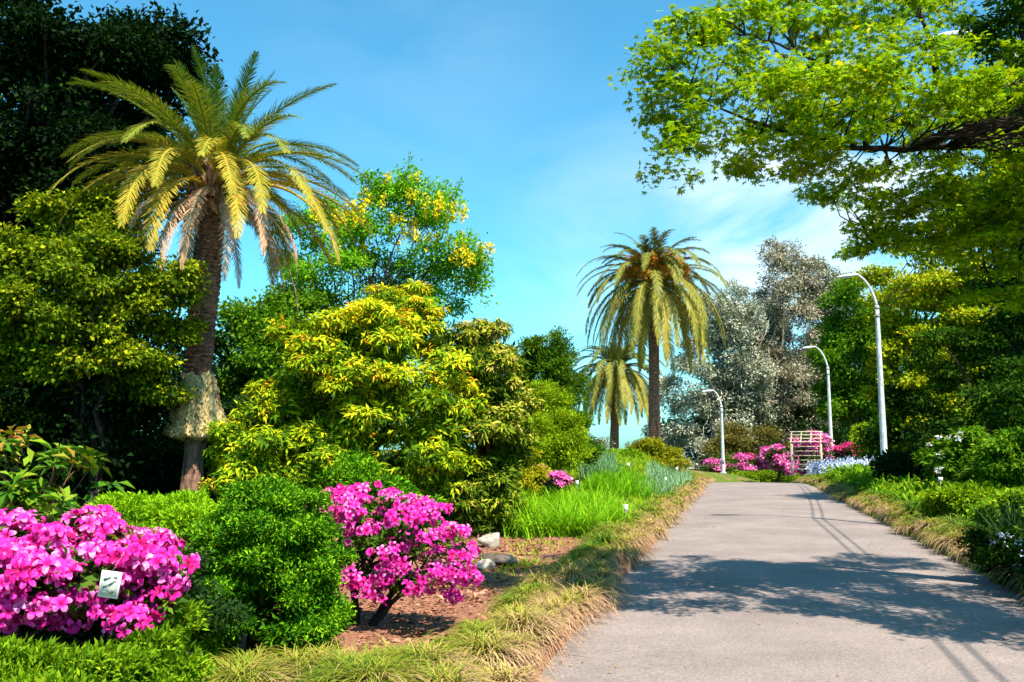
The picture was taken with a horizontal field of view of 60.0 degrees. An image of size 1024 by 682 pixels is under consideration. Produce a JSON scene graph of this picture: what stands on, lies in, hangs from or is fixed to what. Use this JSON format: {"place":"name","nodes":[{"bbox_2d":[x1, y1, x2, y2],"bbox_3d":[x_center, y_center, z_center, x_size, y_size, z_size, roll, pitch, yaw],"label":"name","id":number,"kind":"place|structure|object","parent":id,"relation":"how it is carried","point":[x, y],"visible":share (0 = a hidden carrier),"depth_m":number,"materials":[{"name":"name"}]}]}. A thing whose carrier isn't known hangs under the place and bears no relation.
{"place":"outdoors","nodes":[
{"label":"outdoors","id":0,"kind":"place"},
{"bbox_2d":[1,0,1019,448],"label":"sky","id":1,"kind":"structure","parent":0,"point":[514,98],"materials":[{"name":"blue"}]},
{"bbox_2d":[461,536,582,588],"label":"meadow grass","id":2,"kind":"structure","parent":0,"point":[531,561],"depth_m":11.76,"materials":[{"name":"green plant"}]},
{"bbox_2d":[55,449,1023,681],"bbox_3d":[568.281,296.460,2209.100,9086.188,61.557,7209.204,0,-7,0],"label":"ground","id":3,"kind":"structure","parent":0,"point":[363,627],"depth_m":8.76,"materials":[{"name":"brown soil"}]},
{"bbox_2d":[0,424,133,531],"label":"rhododendron sapling","id":4,"kind":"object","parent":3,"relation":"on","point":[12,496],"visible":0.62,"depth_m":4.80,"materials":[{"name":"green plant"}]},
{"bbox_2d":[0,501,200,648],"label":"azalea bush","id":5,"kind":"object","parent":3,"relation":"on","point":[65,561],"visible":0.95,"depth_m":3.93,"materials":[{"name":"pink plant"}]},
{"bbox_2d":[97,553,123,598],"bbox_3d":[-1.695,0.992,3.745,0.096,0.190,0.053,3,-7,-21],"label":"plant label","id":6,"kind":"object","parent":5,"relation":"hanging from","point":[109,584],"visible":1,"depth_m":3.73,"materials":[{"name":"white plastic"}]},
{"bbox_2d":[0,175,213,536],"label":"broadleaf tree","id":7,"kind":"object","parent":3,"relation":"on","point":[51,332],"visible":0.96,"depth_m":14.16,"materials":[{"name":"green plant"}]},
{"bbox_2d":[0,598,220,681],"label":"conifer bush","id":8,"kind":"object","parent":3,"relation":"on","point":[148,656],"visible":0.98,"depth_m":3.62,"materials":[{"name":"green plant"}]},
{"bbox_2d":[0,0,227,317],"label":"evergreen tree","id":9,"kind":"object","parent":3,"relation":"on","point":[45,54],"visible":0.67,"depth_m":21.94,"materials":[{"name":"green plant"}]},
{"bbox_2d":[0,283,233,506],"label":"evergreen tree","id":10,"kind":"object","parent":3,"relation":"on","point":[126,424],"visible":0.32,"depth_m":14.58,"materials":[{"name":"green plant"}]},
{"bbox_2d":[0,531,254,647],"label":"conifer bush","id":11,"kind":"object","parent":3,"relation":"on","point":[195,592],"visible":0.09,"depth_m":4.63,"materials":[{"name":"green plant"}]},
{"bbox_2d":[78,487,252,570],"bbox_3d":[-3.146,1.980,8.241,1.769,1.261,2.855,5,-8,-34],"label":"juniper shrub","id":12,"kind":"object","parent":3,"relation":"on","point":[172,512],"visible":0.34,"depth_m":7.93,"materials":[{"name":"green plant"}]},
{"bbox_2d":[0,449,411,525],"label":"ground cover","id":13,"kind":"object","parent":3,"relation":"on","point":[381,457],"visible":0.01,"depth_m":30.77,"materials":[{"name":"green plant"}]},
{"bbox_2d":[107,388,310,497],"bbox_3d":[-7.136,2.630,20.832,5.284,3.120,3.922,2,-7,-19],"label":"shrub","id":14,"kind":"object","parent":3,"relation":"on","point":[229,407],"visible":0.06,"depth_m":19.63,"materials":[{"name":"green plant"}]},
{"bbox_2d":[45,45,373,492],"bbox_3d":[-5.512,-0.885,16.163,5.797,8.934,5.437,0,-7,0],"label":"palm tree","id":15,"kind":"object","parent":3,"relation":"on","point":[217,178],"visible":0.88,"depth_m":15.86,"materials":[{"name":"green plant"}]},
{"bbox_2d":[173,473,357,660],"bbox_3d":[-1.833,1.703,6.468,1.482,1.461,1.729,0,-7,0],"label":"yew bush","id":16,"kind":"object","parent":3,"relation":"on","point":[279,547],"visible":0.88,"depth_m":6.15,"materials":[{"name":"green plant"}]},
{"bbox_2d":[212,282,347,471],"bbox_3d":[-6.605,1.283,24.241,4.214,6.275,4.425,0,-7,0],"label":"broadleaf tree","id":17,"kind":"object","parent":3,"relation":"on","point":[247,325],"visible":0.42,"depth_m":23.53,"materials":[{"name":"green plant"}]},
{"bbox_2d":[181,630,493,681],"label":"edging grass","id":18,"kind":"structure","parent":3,"relation":"on","point":[320,664],"depth_m":5.47,"materials":[{"name":"green plant"}]},
{"bbox_2d":[196,278,491,538],"bbox_3d":[-2.612,1.140,14.694,4.689,4.532,4.027,0,-7,0],"label":"shrub","id":19,"kind":"object","parent":3,"relation":"on","point":[350,364],"visible":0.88,"depth_m":13.81,"materials":[{"name":"yellow plant"}]},
{"bbox_2d":[260,151,497,319],"bbox_3d":[-3.689,-0.495,26.472,6.482,9.979,6.434,-4,-8,29],"label":"laburnum tree","id":20,"kind":"object","parent":3,"relation":"on","point":[399,191],"visible":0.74,"depth_m":26.10,"materials":[{"name":"green plant"}]},
{"bbox_2d":[316,448,448,571],"bbox_3d":[-1.607,2.003,9.828,1.854,1.620,1.290,0,-7,0],"label":"conifer bush","id":21,"kind":"object","parent":3,"relation":"on","point":[355,468],"visible":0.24,"depth_m":9.65,"materials":[{"name":"green plant"}]},
{"bbox_2d":[323,480,483,625],"bbox_3d":[-1.038,1.857,7.470,1.620,1.348,1.039,0,-7,0],"label":"azalea bush","id":22,"kind":"object","parent":3,"relation":"on","point":[384,545],"visible":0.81,"depth_m":7.29,"materials":[{"name":"pink plant"}]},
{"bbox_2d":[258,532,584,654],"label":"bark mulch","id":23,"kind":"object","parent":3,"relation":"on","point":[411,606],"visible":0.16,"depth_m":8.65,"materials":[{"name":"brown wood"}]},
{"bbox_2d":[411,316,545,534],"bbox_3d":[-0.755,1.524,15.573,2.731,4.114,3.103,0,-7,0],"label":"shrub","id":24,"kind":"object","parent":3,"relation":"on","point":[504,435],"visible":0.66,"depth_m":15.15,"materials":[{"name":"green plant"}]},
{"bbox_2d":[476,559,495,570],"bbox_3d":[-0.333,2.780,10.969,0.264,0.168,0.177,3,-8,-26],"label":"rock","id":25,"kind":"object","parent":3,"relation":"on","point":[485,564],"visible":0.84,"depth_m":10.92,"materials":[{"name":"grey stone"}]},
{"bbox_2d":[477,532,499,547],"bbox_3d":[-0.357,3.027,13.309,0.344,0.295,0.327,0,-7,0],"label":"rock","id":26,"kind":"object","parent":3,"relation":"on","point":[490,540],"visible":0.79,"depth_m":13.24,"materials":[{"name":"grey stone"}]},
{"bbox_2d":[479,553,517,565],"bbox_3d":[-0.178,2.883,11.603,0.509,0.202,0.449,0,-7,0],"label":"rock","id":27,"kind":"object","parent":3,"relation":"on","point":[509,559],"visible":0.62,"depth_m":11.49,"materials":[{"name":"grey stone"}]},
{"bbox_2d":[500,446,551,496],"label":"shrub","id":28,"kind":"object","parent":3,"relation":"on","point":[534,473],"visible":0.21,"depth_m":18.60,"materials":[{"name":"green plant"}]},
{"bbox_2d":[370,473,715,681],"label":"edging grass","id":29,"kind":"structure","parent":3,"relation":"on","point":[520,618],"depth_m":8.12,"materials":[{"name":"green plant"}]},
{"bbox_2d":[529,464,573,501],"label":"azalea bush","id":30,"kind":"object","parent":3,"relation":"on","point":[562,478],"visible":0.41,"depth_m":18.89,"materials":[{"name":"pink plant"}]},
{"bbox_2d":[503,324,606,482],"bbox_3d":[1.051,1.978,27.114,3.906,5.033,2.736,-5,-9,37],"label":"broadleaf tree","id":31,"kind":"object","parent":3,"relation":"on","point":[551,362],"visible":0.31,"depth_m":26.71,"materials":[{"name":"green plant"}]},
{"bbox_2d":[525,379,595,490],"bbox_3d":[0.947,2.674,24.324,2.729,3.298,2.491,0,-7,0],"label":"shrub","id":32,"kind":"object","parent":3,"relation":"on","point":[562,436],"visible":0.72,"depth_m":23.96,"materials":[{"name":"green plant"}]},
{"bbox_2d":[486,477,649,539],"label":"strap leaf grass","id":33,"kind":"structure","parent":3,"relation":"on","point":[566,514],"depth_m":15.31,"materials":[{"name":"green plant"}]},
{"bbox_2d":[575,448,622,480],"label":"iris leaves","id":34,"kind":"object","parent":3,"relation":"on","point":[607,457],"visible":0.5,"depth_m":27.98,"materials":[{"name":"green plant"}]},
{"bbox_2d":[587,433,614,449],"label":"shrub","id":35,"kind":"object","parent":3,"relation":"on","point":[604,440],"visible":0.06,"depth_m":39.38,"materials":[{"name":"green plant"}]},
{"bbox_2d":[572,341,666,448],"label":"palm tree","id":36,"kind":"object","parent":3,"relation":"on","point":[613,378],"visible":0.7,"depth_m":58.46,"materials":[{"name":"green plant"}]},
{"bbox_2d":[623,504,627,520],"bbox_3d":[2.143,3.318,16.718,0.090,0.472,0.038,0,-7,0],"label":"plant label","id":37,"kind":"object","parent":3,"relation":"on","point":[626,508],"visible":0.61,"depth_m":16.73,"materials":[{"name":"white plastic"}]},
{"bbox_2d":[616,447,643,459],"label":"shrub","id":38,"kind":"object","parent":3,"relation":"on","point":[632,452],"visible":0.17,"depth_m":37.42,"materials":[{"name":"green plant"}]},
{"bbox_2d":[575,227,734,441],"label":"palm tree","id":39,"kind":"object","parent":3,"relation":"on","point":[653,298],"visible":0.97,"depth_m":44.53,"materials":[{"name":"green plant"}]},
{"bbox_2d":[624,436,693,472],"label":"shrub","id":40,"kind":"object","parent":3,"relation":"on","point":[657,450],"visible":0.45,"depth_m":40.03,"materials":[{"name":"green plant"}]},
{"bbox_2d":[639,459,694,495],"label":"iris leaves","id":41,"kind":"object","parent":3,"relation":"on","point":[674,478],"visible":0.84,"depth_m":30.79,"materials":[{"name":"green plant"}]},
{"bbox_2d":[640,277,781,470],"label":"eucalyptus tree","id":42,"kind":"object","parent":3,"relation":"on","point":[735,331],"visible":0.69,"depth_m":86.69,"materials":[{"name":"grey plant"}]},
{"bbox_2d":[702,390,726,473],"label":"street lamp","id":43,"kind":"object","parent":3,"relation":"on","point":[722,444],"visible":0.98,"depth_m":69.50,"materials":[{"name":"white metal"}]},
{"bbox_2d":[699,452,760,473],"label":"azalea bush","id":44,"kind":"object","parent":3,"relation":"on","point":[712,464],"visible":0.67,"depth_m":72.40,"materials":[{"name":"pink plant"}]},
{"bbox_2d":[640,301,852,476],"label":"broadleaf tree","id":45,"kind":"object","parent":3,"relation":"on","point":[803,424],"visible":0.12,"depth_m":93.18,"materials":[{"name":"green plant"}]},
{"bbox_2d":[699,421,797,462],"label":"shrub","id":46,"kind":"object","parent":3,"relation":"on","point":[734,438],"visible":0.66,"depth_m":79.05,"materials":[{"name":"green plant"}]},
{"bbox_2d":[738,452,772,473],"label":"azalea bush","id":47,"kind":"object","parent":3,"relation":"on","point":[756,461],"visible":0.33,"depth_m":74.51,"materials":[{"name":"pink plant"}]},
{"bbox_2d":[731,468,799,482],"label":"shrub","id":48,"kind":"object","parent":3,"relation":"on","point":[766,476],"visible":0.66,"depth_m":69.99,"materials":[{"name":"green plant"}]},
{"bbox_2d":[709,235,840,461],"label":"eucalyptus tree","id":49,"kind":"object","parent":3,"relation":"on","point":[784,292],"visible":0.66,"depth_m":91.36,"materials":[{"name":"grey plant"}]},
{"bbox_2d":[756,444,798,482],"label":"azalea bush","id":50,"kind":"object","parent":3,"relation":"on","point":[775,457],"visible":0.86,"depth_m":66.79,"materials":[{"name":"pink plant"}]},
{"bbox_2d":[789,431,822,476],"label":"garden trellis","id":51,"kind":"object","parent":3,"relation":"on","point":[792,451],"visible":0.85,"depth_m":59.86,"materials":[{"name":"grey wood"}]},
{"bbox_2d":[785,429,834,475],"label":"azalea bush","id":52,"kind":"object","parent":3,"relation":"on","point":[826,445],"visible":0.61,"depth_m":61.77,"materials":[{"name":"pink plant"}]},
{"bbox_2d":[606,0,1023,314],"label":"maple tree","id":53,"kind":"object","parent":3,"relation":"on","point":[979,114],"visible":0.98,"depth_m":8.38,"materials":[{"name":"green plant"}]},
{"bbox_2d":[802,346,833,460],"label":"street lamp","id":54,"kind":"object","parent":3,"relation":"on","point":[829,403],"visible":0.75,"depth_m":63.90,"materials":[{"name":"white metal"}]},
{"bbox_2d":[785,256,865,442],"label":"eucalyptus tree","id":55,"kind":"object","parent":3,"relation":"on","point":[828,276],"visible":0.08,"depth_m":95.08,"materials":[{"name":"grey plant"}]},
{"bbox_2d":[801,455,873,474],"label":"bedding flowers","id":56,"kind":"object","parent":3,"relation":"on","point":[823,464],"visible":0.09,"depth_m":46.13,"materials":[{"name":"white plant"}]},
{"bbox_2d":[829,441,864,461],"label":"azalea bush","id":57,"kind":"object","parent":3,"relation":"on","point":[840,451],"visible":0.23,"depth_m":59.16,"materials":[{"name":"pink plant"}]},
{"bbox_2d":[837,274,887,454],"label":"street lamp","id":58,"kind":"object","parent":3,"relation":"on","point":[883,432],"visible":0.9,"depth_m":41.02,"materials":[{"name":"white metal"}]},
{"bbox_2d":[846,423,879,461],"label":"shrub","id":59,"kind":"object","parent":3,"relation":"on","point":[860,455],"visible":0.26,"depth_m":53.43,"materials":[{"name":"green plant"}]},
{"bbox_2d":[801,272,927,441],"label":"broadleaf tree","id":60,"kind":"object","parent":3,"relation":"on","point":[850,406],"visible":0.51,"depth_m":69.53,"materials":[{"name":"green plant"}]},
{"bbox_2d":[795,473,1023,610],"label":"edging grass","id":61,"kind":"structure","parent":3,"relation":"on","point":[942,529],"depth_m":17.42,"materials":[{"name":"green plant"}]},
{"bbox_2d":[867,444,951,483],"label":"shrub","id":62,"kind":"object","parent":3,"relation":"on","point":[893,463],"visible":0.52,"depth_m":26.48,"materials":[{"name":"green plant"}]},
{"bbox_2d":[819,459,1023,529],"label":"ground cover","id":63,"kind":"object","parent":3,"relation":"on","point":[859,474],"visible":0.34,"depth_m":24.93,"materials":[{"name":"green plant"}]},
{"bbox_2d":[834,322,1017,459],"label":"broadleaf tree","id":64,"kind":"object","parent":3,"relation":"on","point":[872,432],"visible":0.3,"depth_m":44.72,"materials":[{"name":"green plant"}]},
{"bbox_2d":[851,241,1009,452],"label":"maple tree","id":65,"kind":"object","parent":3,"relation":"on","point":[930,290],"visible":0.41,"depth_m":45.46,"materials":[{"name":"green plant"}]},
{"bbox_2d":[911,422,989,480],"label":"rhododendron bush","id":66,"kind":"object","parent":3,"relation":"on","point":[955,447],"visible":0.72,"depth_m":20.69,"materials":[{"name":"green plant"}]},
{"bbox_2d":[945,459,979,486],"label":"shrub","id":67,"kind":"object","parent":3,"relation":"on","point":[966,473],"visible":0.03,"depth_m":18.69,"materials":[{"name":"green plant"}]},
{"bbox_2d":[903,317,1023,436],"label":"crooked tree","id":68,"kind":"object","parent":3,"relation":"on","point":[968,351],"visible":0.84,"depth_m":24.13,"materials":[{"name":"green plant"}]},
{"bbox_2d":[916,477,1023,519],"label":"shrub","id":69,"kind":"object","parent":3,"relation":"on","point":[955,497],"visible":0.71,"depth_m":15.99,"materials":[{"name":"green plant"}]},
{"bbox_2d":[919,53,1023,430],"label":"broadleaf tree","id":70,"kind":"object","parent":3,"relation":"on","point":[1004,396],"visible":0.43,"depth_m":23.24,"materials":[{"name":"green plant"}]},
{"bbox_2d":[933,30,1018,62],"bbox_3d":[9.046,-1.283,16.415,2.052,9.520,0.514,-1,-7,11],"label":"street lamp","id":71,"kind":"object","parent":3,"relation":"on","point":[950,32],"visible":0.03,"depth_m":17.03,"materials":[{"name":"white paint"}]},
{"bbox_2d":[875,197,976,316],"bbox_3d":[9.574,-3.864,16.124,0.035,0.877,52.890,-2,-7,16],"label":"overhead cable","id":72,"kind":"object","parent":71,"relation":"attached to","point":[911,283],"visible":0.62,"depth_m":30.66,"materials":[{"name":"rubber"}]},
{"bbox_2d":[874,159,988,307],"bbox_3d":[9.574,-4.281,16.174,0.035,0.877,52.890,-2,-7,16],"label":"overhead cable","id":73,"kind":"object","parent":71,"relation":"attached to","point":[917,263],"visible":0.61,"depth_m":31.39,"materials":[{"name":"rubber"}]},
{"bbox_2d":[954,522,1023,589],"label":"hydrangea bush","id":74,"kind":"object","parent":3,"relation":"on","point":[987,554],"visible":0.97,"depth_m":9.95,"materials":[{"name":"green plant"}]},
{"bbox_2d":[956,496,1023,530],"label":"sword leaf plant","id":75,"kind":"object","parent":3,"relation":"on","point":[1008,515],"visible":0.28,"depth_m":11.18,"materials":[{"name":"green plant"}]},
{"bbox_2d":[957,0,1023,124],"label":"slender tree","id":76,"kind":"object","parent":3,"relation":"on","point":[1002,21],"visible":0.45,"depth_m":9.35,"materials":[{"name":"green plant"}]},
{"bbox_2d":[962,425,1023,486],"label":"shrub","id":77,"kind":"object","parent":3,"relation":"on","point":[1000,456],"visible":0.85,"depth_m":16.46,"materials":[{"name":"green plant"}]},
{"bbox_2d":[965,485,1023,527],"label":"shrub","id":78,"kind":"object","parent":3,"relation":"on","point":[1014,494],"visible":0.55,"depth_m":13.16,"materials":[{"name":"green plant"}]},
{"bbox_2d":[990,518,1023,554],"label":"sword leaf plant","id":79,"kind":"object","parent":3,"relation":"on","point":[1008,534],"visible":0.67,"depth_m":9.76,"materials":[{"name":"green plant"}]},
{"bbox_2d":[546,446,673,509],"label":"meadow grass","id":80,"kind":"structure","parent":0,"point":[637,464],"depth_m":32.34,"materials":[{"name":"green plant"}]},
{"bbox_2d":[575,462,665,499],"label":"strap leaf grass","id":81,"kind":"structure","parent":0,"point":[627,482],"depth_m":24.94,"materials":[{"name":"green plant"}]},
{"bbox_2d":[538,482,1023,681],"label":"road","id":82,"kind":"structure","parent":0,"point":[737,580],"depth_m":8.77,"materials":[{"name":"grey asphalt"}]},
{"bbox_2d":[477,485,706,674],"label":"leaf litter","id":83,"kind":"object","parent":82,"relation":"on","point":[596,598],"visible":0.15,"depth_m":8.07,"materials":[{"name":"brown plant"}]}
]}

